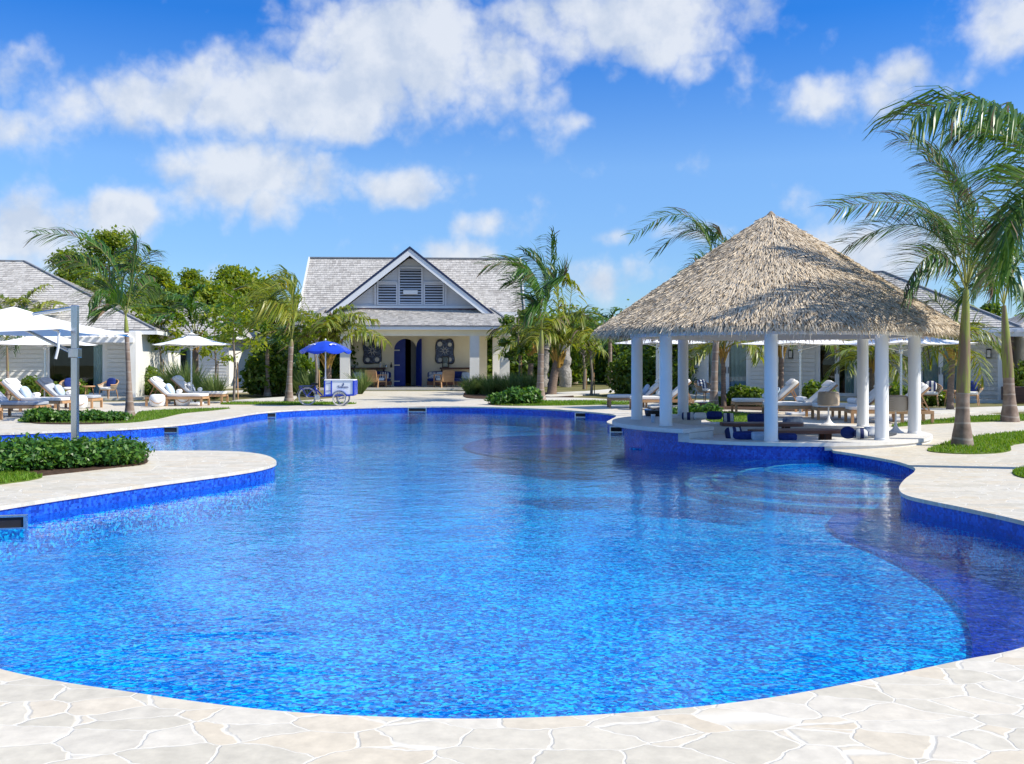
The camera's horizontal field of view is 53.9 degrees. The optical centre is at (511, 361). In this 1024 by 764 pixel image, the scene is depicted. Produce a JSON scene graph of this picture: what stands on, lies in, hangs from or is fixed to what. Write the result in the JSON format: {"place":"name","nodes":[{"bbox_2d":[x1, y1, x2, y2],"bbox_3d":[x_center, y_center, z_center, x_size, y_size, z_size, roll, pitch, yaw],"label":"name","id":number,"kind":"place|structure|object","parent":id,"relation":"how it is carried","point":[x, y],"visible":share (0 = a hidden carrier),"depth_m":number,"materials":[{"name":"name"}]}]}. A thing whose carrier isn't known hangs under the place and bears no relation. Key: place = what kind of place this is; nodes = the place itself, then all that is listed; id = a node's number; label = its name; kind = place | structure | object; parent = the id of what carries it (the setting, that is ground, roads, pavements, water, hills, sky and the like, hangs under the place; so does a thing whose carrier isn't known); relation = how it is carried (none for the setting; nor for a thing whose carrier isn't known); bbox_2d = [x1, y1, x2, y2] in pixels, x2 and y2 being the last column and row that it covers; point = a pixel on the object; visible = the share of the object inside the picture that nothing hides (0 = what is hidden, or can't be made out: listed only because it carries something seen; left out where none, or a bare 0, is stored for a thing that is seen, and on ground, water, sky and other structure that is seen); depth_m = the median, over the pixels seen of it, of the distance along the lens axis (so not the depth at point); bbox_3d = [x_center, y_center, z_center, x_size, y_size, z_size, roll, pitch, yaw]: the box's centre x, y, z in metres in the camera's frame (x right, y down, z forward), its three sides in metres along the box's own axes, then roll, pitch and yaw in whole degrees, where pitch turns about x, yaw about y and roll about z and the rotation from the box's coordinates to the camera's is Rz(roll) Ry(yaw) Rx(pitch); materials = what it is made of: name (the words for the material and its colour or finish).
{"place":"outdoors","nodes":[
{"label":"outdoors","id":0,"kind":"place"},
{"bbox_2d":[18,406,229,423],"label":"lawn","id":1,"kind":"structure","parent":0,"point":[150,415],"depth_m":29.46,"materials":[{"name":"plant"}]},
{"bbox_2d":[140,358,215,392],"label":"fountain grass","id":2,"kind":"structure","parent":0,"point":[169,376],"depth_m":43.18,"materials":[{"name":"green plant"}]},
{"bbox_2d":[175,267,213,293],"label":"broadleaf tree","id":3,"kind":"object","parent":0,"point":[191,278],"visible":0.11,"depth_m":81.59,"materials":[{"name":"green plant"}]},
{"bbox_2d":[187,372,232,398],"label":"fountain grass","id":4,"kind":"object","parent":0,"point":[217,384],"depth_m":42.54,"materials":[{"name":"green plant"}]},
{"bbox_2d":[206,263,277,336],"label":"broadleaf tree","id":5,"kind":"object","parent":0,"point":[231,275],"visible":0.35,"depth_m":75.11,"materials":[{"name":"green plant"}]},
{"bbox_2d":[222,402,355,404],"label":"lawn","id":6,"kind":"structure","parent":0,"point":[269,404],"depth_m":37.06,"materials":[{"name":"plant"}]},
{"bbox_2d":[238,264,311,401],"bbox_3d":[-9.351,-1.179,38.952,3.472,5.563,5.576,0,0,0],"label":"royal palm","id":7,"kind":"object","parent":6,"relation":"on","point":[275,303],"visible":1,"depth_m":38.27,"materials":[{"name":"green plant"}]},
{"bbox_2d":[282,367,323,395],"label":"fountain grass","id":8,"kind":"object","parent":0,"point":[302,380],"depth_m":45.82,"materials":[{"name":"green plant"}]},
{"bbox_2d":[0,424,971,718],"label":"pool floor","id":9,"kind":"structure","parent":0,"point":[494,614],"depth_m":9.20,"materials":[{"name":"tile"}]},
{"bbox_2d":[0,414,1023,577],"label":"pool wall","id":10,"kind":"structure","parent":9,"relation":"on","point":[1001,555],"depth_m":12.05,"materials":[{"name":"tile"}]},
{"bbox_2d":[0,408,1023,545],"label":"waterline band","id":11,"kind":"object","parent":10,"relation":"attached to","point":[994,528],"visible":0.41,"depth_m":13.32,"materials":[{"name":"tile"}]},
{"bbox_2d":[0,514,27,529],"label":"pool skimmer","id":12,"kind":"object","parent":11,"relation":"attached to","point":[18,521],"visible":1,"depth_m":10.73,"materials":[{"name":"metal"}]},
{"bbox_2d":[464,435,625,465],"bbox_3d":[1.778,2.196,25.826,6.030,0.043,9.663,0,0,0],"label":"pool ledge","id":13,"kind":"object","parent":9,"relation":"on","point":[579,455],"visible":0.25,"depth_m":23.74,"materials":[{"name":"tile"}]},
{"bbox_2d":[589,211,959,477],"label":"thatched pavilion","id":14,"kind":"structure","parent":9,"relation":"on","point":[770,279],"depth_m":19.28,"materials":[{"name":"plant"}]},
{"bbox_2d":[889,395,907,432],"bbox_3d":[7.956,1.093,20.900,0.500,0.775,0.500,0,0,0],"label":"table lamp","id":15,"kind":"object","parent":14,"relation":"on","point":[898,403],"visible":0.84,"depth_m":20.70,"materials":[{"name":"white paint"}]},
{"bbox_2d":[685,474,900,514],"bbox_3d":[5.600,2.163,17.000,5.300,0.107,5.300,0,0,0],"label":"pool step","id":16,"kind":"object","parent":9,"relation":"on","point":[717,490],"visible":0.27,"depth_m":15.19,"materials":[{"name":"tile"}]},
{"bbox_2d":[684,474,900,512],"bbox_3d":[5.600,2.133,17.000,5.308,0.054,5.308,0,0,0],"label":"pool step edge","id":17,"kind":"object","parent":16,"relation":"on","point":[824,508],"visible":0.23,"depth_m":14.81,"materials":[{"name":"tile"}]},
{"bbox_2d":[711,471,900,504],"bbox_3d":[5.600,2.119,17.000,4.400,0.197,4.400,0,0,0],"label":"pool step","id":18,"kind":"object","parent":9,"relation":"on","point":[808,493],"visible":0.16,"depth_m":15.38,"materials":[{"name":"tile"}]},
{"bbox_2d":[711,470,900,501],"bbox_3d":[5.600,2.043,17.000,4.408,0.054,4.408,0,0,0],"label":"pool step edge","id":19,"kind":"object","parent":18,"relation":"on","point":[779,494],"visible":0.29,"depth_m":15.19,"materials":[{"name":"tile"}]},
{"bbox_2d":[738,468,898,494],"bbox_3d":[5.600,2.079,17.000,3.500,0.277,3.500,0,0,0],"label":"pool step","id":20,"kind":"object","parent":9,"relation":"on","point":[754,476],"visible":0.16,"depth_m":15.85,"materials":[{"name":"tile"}]},
{"bbox_2d":[738,467,898,492],"bbox_3d":[5.600,1.963,17.000,3.508,0.054,3.508,0,0,0],"label":"pool step edge","id":21,"kind":"object","parent":20,"relation":"attached to","point":[865,490],"visible":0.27,"depth_m":15.45,"materials":[{"name":"tile"}]},
{"bbox_2d":[765,464,900,485],"bbox_3d":[5.600,2.038,17.000,2.600,0.357,2.600,0,0,0],"label":"pool step","id":22,"kind":"object","parent":9,"relation":"on","point":[850,475],"visible":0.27,"depth_m":16.54,"materials":[{"name":"tile"}]},
{"bbox_2d":[828,525,971,642],"bbox_3d":[7.150,2.198,10.829,6.846,0.040,15.579,0,0,12],"label":"pool bench face","id":23,"kind":"object","parent":9,"relation":"on","point":[946,595],"visible":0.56,"depth_m":10.69},
{"bbox_2d":[828,512,1023,657],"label":"pool bench","id":24,"kind":"object","parent":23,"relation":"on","point":[991,606],"visible":0.46,"depth_m":9.99,"materials":[{"name":"tile"}]},
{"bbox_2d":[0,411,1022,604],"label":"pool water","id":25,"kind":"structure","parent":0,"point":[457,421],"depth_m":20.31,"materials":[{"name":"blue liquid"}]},
{"bbox_2d":[0,391,1023,763],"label":"pool deck","id":26,"kind":"structure","parent":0,"point":[966,711],"depth_m":4.50,"materials":[{"name":"beige stone"}]},
{"bbox_2d":[0,392,50,415],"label":"sun lounger","id":27,"kind":"object","parent":26,"relation":"on","point":[5,402],"visible":1,"depth_m":28.85,"materials":[{"name":"white fabric"}]},
{"bbox_2d":[0,378,70,411],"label":"sun lounger","id":28,"kind":"object","parent":26,"relation":"on","point":[11,386],"visible":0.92,"depth_m":32.00,"materials":[{"name":"white fabric"}]},
{"bbox_2d":[0,336,94,407],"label":"pool umbrella","id":29,"kind":"object","parent":26,"relation":"on","point":[32,340],"visible":0.56,"depth_m":33.86,"materials":[{"name":"white fabric"}]},
{"bbox_2d":[35,377,102,408],"bbox_3d":[-15.197,1.071,34.500,2.055,1.058,0.840,0,0,1],"label":"sun lounger","id":30,"kind":"object","parent":26,"relation":"on","point":[47,384],"visible":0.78,"depth_m":34.18,"materials":[{"name":"white fabric"}]},
{"bbox_2d":[4,455,147,475],"bbox_3d":[-7.968,1.612,16.513,3.787,0.056,5.858,0,0,-28],"label":"planting bed","id":31,"kind":"object","parent":26,"relation":"on","point":[57,470],"visible":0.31,"depth_m":14.88,"materials":[{"name":"brown soil"}]},
{"bbox_2d":[0,305,129,439],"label":"cantilever umbrella","id":32,"kind":"object","parent":31,"relation":"on","point":[15,321],"visible":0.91,"depth_m":17.48,"materials":[{"name":"fabric"}]},
{"bbox_2d":[0,432,154,470],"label":"hedge","id":33,"kind":"object","parent":31,"relation":"on","point":[25,453],"visible":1,"depth_m":14.93,"materials":[{"name":"green plant"}]},
{"bbox_2d":[29,416,134,423],"bbox_3d":[-12.136,1.611,28.410,2.853,0.058,6.404,0,0,-23],"label":"planting bed","id":34,"kind":"object","parent":26,"relation":"on","point":[48,422],"visible":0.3,"depth_m":26.00,"materials":[{"name":"brown soil"}]},
{"bbox_2d":[20,405,132,421],"bbox_3d":[-11.539,1.372,26.725,2.776,0.435,1.135,0,0,-18],"label":"hedge","id":35,"kind":"object","parent":34,"relation":"on","point":[45,413],"visible":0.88,"depth_m":26.44,"materials":[{"name":"green plant"}]},
{"bbox_2d":[23,223,167,415],"bbox_3d":[-12.155,-1.157,28.794,4.155,5.517,5.188,0,0,0],"label":"royal palm","id":36,"kind":"object","parent":34,"relation":"on","point":[115,297],"visible":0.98,"depth_m":28.93,"materials":[{"name":"green plant"}]},
{"bbox_2d":[145,376,209,405],"bbox_3d":[-11.998,1.071,36.200,2.055,1.058,0.840,0,0,3],"label":"sun lounger","id":37,"kind":"object","parent":26,"relation":"on","point":[157,383],"visible":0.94,"depth_m":35.87,"materials":[{"name":"white fabric"}]},
{"bbox_2d":[152,330,229,404],"bbox_3d":[-11.830,0.230,37.200,2.320,2.740,2.320,0,0,-32],"label":"pool umbrella","id":38,"kind":"object","parent":26,"relation":"on","point":[191,339],"visible":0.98,"depth_m":36.89,"materials":[{"name":"white fabric"}]},
{"bbox_2d":[297,338,357,405],"bbox_3d":[-6.695,0.390,36.364,2.134,2.420,1.822,0,0,0],"label":"cargo tricycle","id":39,"kind":"object","parent":26,"relation":"on","point":[337,388],"visible":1,"depth_m":35.99,"materials":[{"name":"metal"}]},
{"bbox_2d":[463,392,573,398],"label":"planting bed","id":40,"kind":"object","parent":26,"relation":"on","point":[476,396],"visible":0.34,"depth_m":45.08,"materials":[{"name":"brown soil"}]},
{"bbox_2d":[497,309,540,375],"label":"young tree","id":41,"kind":"object","parent":40,"relation":"on","point":[509,354],"visible":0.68,"depth_m":50.01,"materials":[{"name":"green plant"}]},
{"bbox_2d":[486,267,609,393],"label":"coconut palm","id":42,"kind":"object","parent":40,"relation":"on","point":[560,332],"visible":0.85,"depth_m":47.53,"materials":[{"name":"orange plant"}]},
{"bbox_2d":[673,402,810,411],"bbox_3d":[7.640,1.608,35.580,4.989,0.064,7.159,0,0,0],"label":"planting bed","id":43,"kind":"object","parent":26,"relation":"on","point":[742,407],"visible":0.2,"depth_m":33.92,"materials":[{"name":"brown soil"}]},
{"bbox_2d":[656,340,763,405],"bbox_3d":[6.972,0.009,35.202,3.369,3.184,3.688,0,0,32],"label":"coconut palm","id":44,"kind":"object","parent":43,"relation":"on","point":[705,348],"visible":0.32,"depth_m":35.05,"materials":[{"name":"green plant"}]},
{"bbox_2d":[718,383,763,406],"bbox_3d":[8.211,1.186,35.694,2.076,0.808,1.377,0,0,38],"label":"hedge","id":45,"kind":"object","parent":43,"relation":"on","point":[740,390],"visible":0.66,"depth_m":35.42,"materials":[{"name":"green plant"}]},
{"bbox_2d":[722,340,838,400],"bbox_3d":[9.388,-0.085,36.851,4.296,3.371,3.634,0,0,-31],"label":"coconut palm","id":46,"kind":"object","parent":43,"relation":"on","point":[781,373],"visible":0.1,"depth_m":36.83,"materials":[{"name":"green plant"}]},
{"bbox_2d":[731,379,802,412],"bbox_3d":[7.897,1.071,31.300,2.055,1.058,0.840,0,0,3],"label":"sun lounger","id":47,"kind":"object","parent":26,"relation":"on","point":[791,385],"visible":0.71,"depth_m":30.95,"materials":[{"name":"white fabric"}]},
{"bbox_2d":[741,340,846,415],"bbox_3d":[8.580,0.300,30.000,2.560,2.600,2.560,0,0,-22],"label":"pool umbrella","id":48,"kind":"object","parent":26,"relation":"on","point":[800,349],"visible":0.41,"depth_m":29.94,"materials":[{"name":"white fabric"}]},
{"bbox_2d":[762,380,840,417],"bbox_3d":[8.248,1.071,28.800,2.055,1.058,0.840,0,0,4],"label":"sun lounger","id":49,"kind":"object","parent":26,"relation":"on","point":[828,385],"visible":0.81,"depth_m":28.44,"materials":[{"name":"white fabric"}]},
{"bbox_2d":[844,382,933,422],"bbox_3d":[9.777,1.071,26.200,2.055,1.058,0.840,0,0,6],"label":"sun lounger","id":50,"kind":"object","parent":26,"relation":"on","point":[852,409],"visible":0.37,"depth_m":25.89,"materials":[{"name":"white wood"}]},
{"bbox_2d":[829,336,974,421],"bbox_3d":[10.422,0.330,27.000,2.680,2.540,2.680,0,0,-25],"label":"pool umbrella","id":51,"kind":"object","parent":26,"relation":"on","point":[900,342],"visible":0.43,"depth_m":26.83,"materials":[{"name":"white fabric"}]},
{"bbox_2d":[889,381,954,406],"bbox_3d":[14.098,1.136,35.367,2.657,0.908,1.464,0,0,44],"label":"hedge","id":52,"kind":"object","parent":26,"relation":"on","point":[930,401],"visible":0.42,"depth_m":34.83,"materials":[{"name":"green plant"}]},
{"bbox_2d":[0,0,1023,323],"label":"sky","id":53,"kind":"structure","parent":0,"point":[262,134],"materials":[{"name":"blue"}]},
{"bbox_2d":[88,384,1023,413],"bbox_3d":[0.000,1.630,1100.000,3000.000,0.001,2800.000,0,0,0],"label":"ground","id":54,"kind":"structure","parent":0,"point":[575,387],"depth_m":46.50,"materials":[{"name":"beige stone"}]},
{"bbox_2d":[0,284,68,314],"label":"coconut palm","id":55,"kind":"object","parent":54,"relation":"on","point":[24,301],"visible":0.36,"depth_m":43.77,"materials":[{"name":"green plant"}]},
{"bbox_2d":[44,245,109,295],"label":"broadleaf tree","id":56,"kind":"object","parent":54,"relation":"on","point":[64,275],"visible":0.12,"depth_m":69.10,"materials":[{"name":"green plant"}]},
{"bbox_2d":[0,260,186,400],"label":"guest bungalow","id":57,"kind":"object","parent":54,"relation":"on","point":[103,359],"visible":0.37,"depth_m":44.20,"materials":[{"name":"white"}]},
{"bbox_2d":[47,342,104,395],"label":"sliding door","id":58,"kind":"structure","parent":57,"relation":"in","point":[92,362],"depth_m":45.73,"materials":[{"name":"white paint"}]},
{"bbox_2d":[67,224,161,308],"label":"broadleaf tree","id":59,"kind":"object","parent":54,"relation":"on","point":[113,241],"visible":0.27,"depth_m":73.51,"materials":[{"name":"green plant"}]},
{"bbox_2d":[123,263,177,308],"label":"broadleaf tree","id":60,"kind":"object","parent":54,"relation":"on","point":[162,275],"visible":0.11,"depth_m":77.42,"materials":[{"name":"green plant"}]},
{"bbox_2d":[128,300,188,374],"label":"young tree","id":61,"kind":"object","parent":54,"relation":"on","point":[155,337],"visible":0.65,"depth_m":46.19,"materials":[{"name":"green plant"}]},
{"bbox_2d":[145,281,204,314],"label":"broadleaf tree","id":62,"kind":"object","parent":54,"relation":"on","point":[172,287],"visible":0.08,"depth_m":67.49,"materials":[{"name":"green plant"}]},
{"bbox_2d":[122,283,245,373],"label":"coconut palm","id":63,"kind":"object","parent":54,"relation":"on","point":[188,300],"visible":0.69,"depth_m":47.76,"materials":[{"name":"green plant"}]},
{"bbox_2d":[158,304,272,388],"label":"guest cottage","id":64,"kind":"structure","parent":54,"relation":"on","point":[227,370],"depth_m":60.98,"materials":[{"name":"white paint"}]},
{"bbox_2d":[197,308,238,376],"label":"young tree","id":65,"kind":"object","parent":54,"relation":"on","point":[204,351],"visible":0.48,"depth_m":52.13,"materials":[{"name":"green plant"}]},
{"bbox_2d":[197,266,271,399],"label":"young tree","id":66,"kind":"object","parent":54,"relation":"on","point":[236,299],"visible":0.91,"depth_m":41.34,"materials":[{"name":"green plant"}]},
{"bbox_2d":[175,300,307,395],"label":"royal palm","id":67,"kind":"object","parent":54,"relation":"on","point":[267,392],"visible":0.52,"depth_m":46.04,"materials":[{"name":"green plant"}]},
{"bbox_2d":[238,338,321,394],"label":"hedge","id":68,"kind":"object","parent":54,"relation":"on","point":[254,377],"visible":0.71,"depth_m":46.61,"materials":[{"name":"green plant"}]},
{"bbox_2d":[298,314,334,395],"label":"young tree","id":69,"kind":"object","parent":54,"relation":"on","point":[312,335],"visible":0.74,"depth_m":44.40,"materials":[{"name":"green plant"}]},
{"bbox_2d":[243,304,394,379],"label":"coconut palm","id":70,"kind":"object","parent":54,"relation":"on","point":[336,327],"visible":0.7,"depth_m":45.72,"materials":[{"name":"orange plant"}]},
{"bbox_2d":[285,335,358,386],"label":"hedge","id":71,"kind":"object","parent":54,"relation":"on","point":[335,370],"visible":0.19,"depth_m":58.66,"materials":[{"name":"green plant"}]},
{"bbox_2d":[295,246,524,389],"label":"pool house","id":72,"kind":"structure","parent":54,"relation":"on","point":[416,304],"depth_m":60.16,"materials":[{"name":"stone"}]},
{"bbox_2d":[363,338,381,363],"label":"wall decoration","id":73,"kind":"object","parent":72,"relation":"attached to","point":[372,354],"depth_m":60.59,"materials":[{"name":"grey metal"}]},
{"bbox_2d":[377,283,397,304],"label":"louvre window","id":74,"kind":"structure","parent":72,"relation":"in","point":[387,293],"depth_m":59.44,"materials":[{"name":"grey paint"}]},
{"bbox_2d":[394,339,404,385],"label":"door","id":75,"kind":"structure","parent":72,"relation":"in","point":[399,352],"depth_m":60.82,"materials":[{"name":"blue paint"}]},
{"bbox_2d":[398,267,422,304],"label":"louvre window","id":76,"kind":"structure","parent":72,"relation":"in","point":[409,278],"depth_m":59.51,"materials":[{"name":"grey paint"}]},
{"bbox_2d":[423,283,443,304],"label":"louvre window","id":77,"kind":"structure","parent":72,"relation":"in","point":[433,293],"depth_m":59.58,"materials":[{"name":"grey paint"}]},
{"bbox_2d":[435,338,454,363],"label":"wall decoration","id":78,"kind":"object","parent":72,"relation":"attached to","point":[445,347],"depth_m":60.82,"materials":[{"name":"grey metal"}]},
{"bbox_2d":[487,303,592,383],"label":"hedge","id":79,"kind":"object","parent":54,"relation":"on","point":[576,360],"visible":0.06,"depth_m":66.14,"materials":[{"name":"green plant"}]},
{"bbox_2d":[544,339,571,386],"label":"stone sculpture","id":80,"kind":"object","parent":54,"relation":"on","point":[565,375],"visible":0.51,"depth_m":62.86,"materials":[{"name":"white stone"}]},
{"bbox_2d":[605,344,698,393],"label":"hedge","id":81,"kind":"object","parent":54,"relation":"on","point":[619,382],"visible":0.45,"depth_m":46.71,"materials":[{"name":"green plant"}]},
{"bbox_2d":[651,271,1022,403],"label":"guest bungalow","id":82,"kind":"object","parent":54,"relation":"on","point":[747,373],"visible":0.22,"depth_m":44.09,"materials":[{"name":"white"}]},
{"bbox_2d":[707,343,747,393],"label":"sliding door","id":83,"kind":"structure","parent":82,"relation":"in","point":[736,370],"depth_m":45.82,"materials":[{"name":"white paint"}]},
{"bbox_2d":[818,345,855,395],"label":"sliding door","id":84,"kind":"structure","parent":82,"relation":"in","point":[846,386],"depth_m":45.72,"materials":[{"name":"white paint"}]},
{"bbox_2d":[921,344,956,396],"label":"sliding door","id":85,"kind":"structure","parent":82,"relation":"in","point":[936,374],"depth_m":42.17,"materials":[{"name":"white paint"}]},
{"bbox_2d":[823,339,907,391],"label":"coconut palm","id":86,"kind":"object","parent":54,"relation":"on","point":[852,357],"visible":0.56,"depth_m":40.28,"materials":[{"name":"green plant"}]},
{"bbox_2d":[1008,314,1023,378],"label":"guest bungalow","id":87,"kind":"object","parent":54,"relation":"on","point":[1018,349],"visible":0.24,"depth_m":46.20,"materials":[{"name":"white"}]},
{"bbox_2d":[490,399,628,405],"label":"lawn","id":88,"kind":"structure","parent":0,"point":[561,405],"depth_m":36.23,"materials":[{"name":"plant"}]},
{"bbox_2d":[483,385,542,403],"bbox_3d":[0.132,1.230,37.306,2.379,0.720,1.172,0,0,-23],"label":"shrub","id":89,"kind":"object","parent":88,"relation":"on","point":[524,395],"visible":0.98,"depth_m":37.00,"materials":[{"name":"green plant"}]},
{"bbox_2d":[474,226,572,399],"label":"royal palm","id":90,"kind":"object","parent":88,"relation":"on","point":[536,304],"visible":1,"depth_m":40.51,"materials":[{"name":"green plant"}]},
{"bbox_2d":[536,380,606,384],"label":"lawn","id":91,"kind":"structure","parent":0,"point":[596,382],"depth_m":75.04,"materials":[{"name":"plant"}]},
{"bbox_2d":[578,319,655,381],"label":"hedge","id":92,"kind":"object","parent":91,"relation":"on","point":[601,366],"visible":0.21,"depth_m":72.42,"materials":[{"name":"green plant"}]},
{"bbox_2d":[706,411,748,421],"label":"lawn","id":93,"kind":"structure","parent":0,"point":[735,418],"depth_m":28.11,"materials":[{"name":"plant"}]},
{"bbox_2d":[620,207,732,409],"bbox_3d":[5.168,-1.484,30.598,4.066,6.173,4.205,0,0,0],"label":"royal palm","id":94,"kind":"object","parent":93,"relation":"on","point":[710,239],"visible":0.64,"depth_m":29.95,"materials":[{"name":"green plant"}]},
{"bbox_2d":[747,428,840,439],"bbox_3d":[5.668,1.540,20.100,1.950,0.360,0.700,0,0,-3],"label":"table","id":95,"kind":"object","parent":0,"point":[824,433],"visible":0.59,"depth_m":19.88,"materials":[{"name":"brown wood"}]},
{"bbox_2d":[892,414,1023,426],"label":"lawn","id":96,"kind":"structure","parent":0,"point":[954,420],"depth_m":26.47,"materials":[{"name":"plant"}]},
{"bbox_2d":[940,195,1023,421],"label":"royal palm","id":97,"kind":"object","parent":96,"relation":"on","point":[1009,411],"visible":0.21,"depth_m":26.57,"materials":[{"name":"green plant"}]},
{"bbox_2d":[921,406,1023,413],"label":"path","id":98,"kind":"structure","parent":0,"point":[973,410],"depth_m":32.55,"materials":[{"name":"stone"}]},
{"bbox_2d":[902,277,1014,408],"bbox_3d":[14.243,-0.616,32.940,3.489,4.436,3.228,0,0,-24],"label":"coconut palm","id":99,"kind":"object","parent":98,"relation":"on","point":[952,351],"visible":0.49,"depth_m":32.79,"materials":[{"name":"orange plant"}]},
{"bbox_2d":[927,429,1023,453],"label":"lawn","id":100,"kind":"structure","parent":0,"point":[981,452],"depth_m":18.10,"materials":[{"name":"plant"}]},
{"bbox_2d":[811,124,1023,445],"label":"royal palm","id":101,"kind":"object","parent":100,"relation":"on","point":[962,429],"visible":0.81,"depth_m":18.93,"materials":[{"name":"green plant"}]},
{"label":"lawn","id":102,"kind":"structure","parent":0,"visible":0},
{"bbox_2d":[862,85,1023,308],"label":"royal palm","id":103,"kind":"object","parent":102,"relation":"on","point":[992,126],"visible":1,"depth_m":14.60,"materials":[{"name":"green plant"}]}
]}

